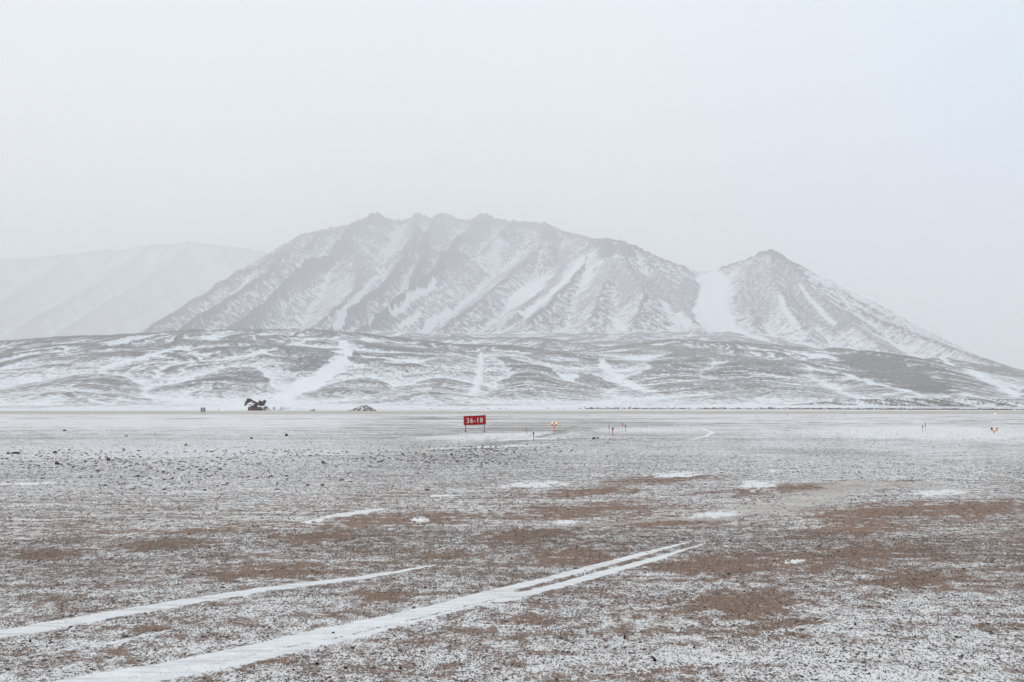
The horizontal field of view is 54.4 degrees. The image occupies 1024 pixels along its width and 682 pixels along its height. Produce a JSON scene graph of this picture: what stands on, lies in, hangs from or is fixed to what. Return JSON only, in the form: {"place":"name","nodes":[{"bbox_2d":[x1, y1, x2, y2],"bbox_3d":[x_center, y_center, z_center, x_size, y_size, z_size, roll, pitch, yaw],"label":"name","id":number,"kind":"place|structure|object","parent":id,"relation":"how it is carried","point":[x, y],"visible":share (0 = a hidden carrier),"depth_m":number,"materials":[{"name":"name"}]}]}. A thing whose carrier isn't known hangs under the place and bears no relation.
{"place":"outdoors","nodes":[
{"label":"outdoors","id":0,"kind":"place"},
{"bbox_2d":[0,241,267,340],"bbox_3d":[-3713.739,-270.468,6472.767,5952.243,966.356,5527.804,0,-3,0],"label":"ridge","id":1,"kind":"structure","parent":0,"point":[137,289],"depth_m":6378.85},
{"bbox_2d":[0,409,1023,681],"bbox_3d":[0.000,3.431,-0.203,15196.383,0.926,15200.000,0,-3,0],"label":"ground","id":2,"kind":"structure","parent":0,"point":[856,439],"depth_m":21.60,"materials":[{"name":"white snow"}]},
{"bbox_2d":[244,399,266,410],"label":"gravel crusher","id":3,"kind":"object","parent":2,"relation":"on","point":[254,407],"visible":1,"depth_m":276.41,"materials":[{"name":"metal"}]},
{"bbox_2d":[262,405,270,410],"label":"gravel heap","id":4,"kind":"object","parent":2,"relation":"on","point":[265,408],"visible":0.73,"depth_m":278.62,"materials":[{"name":"grey gravel"}]},
{"bbox_2d":[277,406,300,409],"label":"gravel heap","id":5,"kind":"object","parent":2,"relation":"on","point":[284,408],"visible":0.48,"depth_m":283.18,"materials":[{"name":"grey gravel"}]},
{"bbox_2d":[348,405,376,410],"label":"gravel heap","id":6,"kind":"object","parent":2,"relation":"on","point":[363,408],"visible":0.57,"depth_m":265.59,"materials":[{"name":"grey gravel"}]},
{"bbox_2d":[463,414,485,431],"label":"runway sign","id":7,"kind":"object","parent":2,"relation":"on","point":[476,420],"visible":0.98,"depth_m":92.66,"materials":[{"name":"metal"}]},
{"bbox_2d":[0,454,1023,681],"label":"grit","id":8,"kind":"object","parent":2,"relation":"on","point":[473,557],"visible":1,"depth_m":17.52,"materials":[{"name":"gravel"}]},
{"bbox_2d":[0,411,1023,413],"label":"runway","id":9,"kind":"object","parent":2,"relation":"on","point":[512,412],"visible":0.94,"depth_m":234.26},
{"bbox_2d":[276,407,1023,409],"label":"bank rubble","id":10,"kind":"object","parent":2,"relation":"on","point":[816,408],"visible":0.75,"depth_m":317.13,"materials":[{"name":"stone"}]},
{"bbox_2d":[0,328,1023,409],"bbox_3d":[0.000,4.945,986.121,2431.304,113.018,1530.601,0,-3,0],"label":"foothills","id":11,"kind":"structure","parent":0,"point":[238,368],"depth_m":712.02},
{"bbox_2d":[0,0,1023,369],"label":"sky","id":12,"kind":"structure","parent":0,"point":[874,146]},
{"bbox_2d":[138,212,1007,367],"bbox_3d":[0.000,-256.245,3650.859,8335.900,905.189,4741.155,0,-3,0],"label":"mountain","id":13,"kind":"structure","parent":0,"point":[418,275],"depth_m":2800.03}
]}

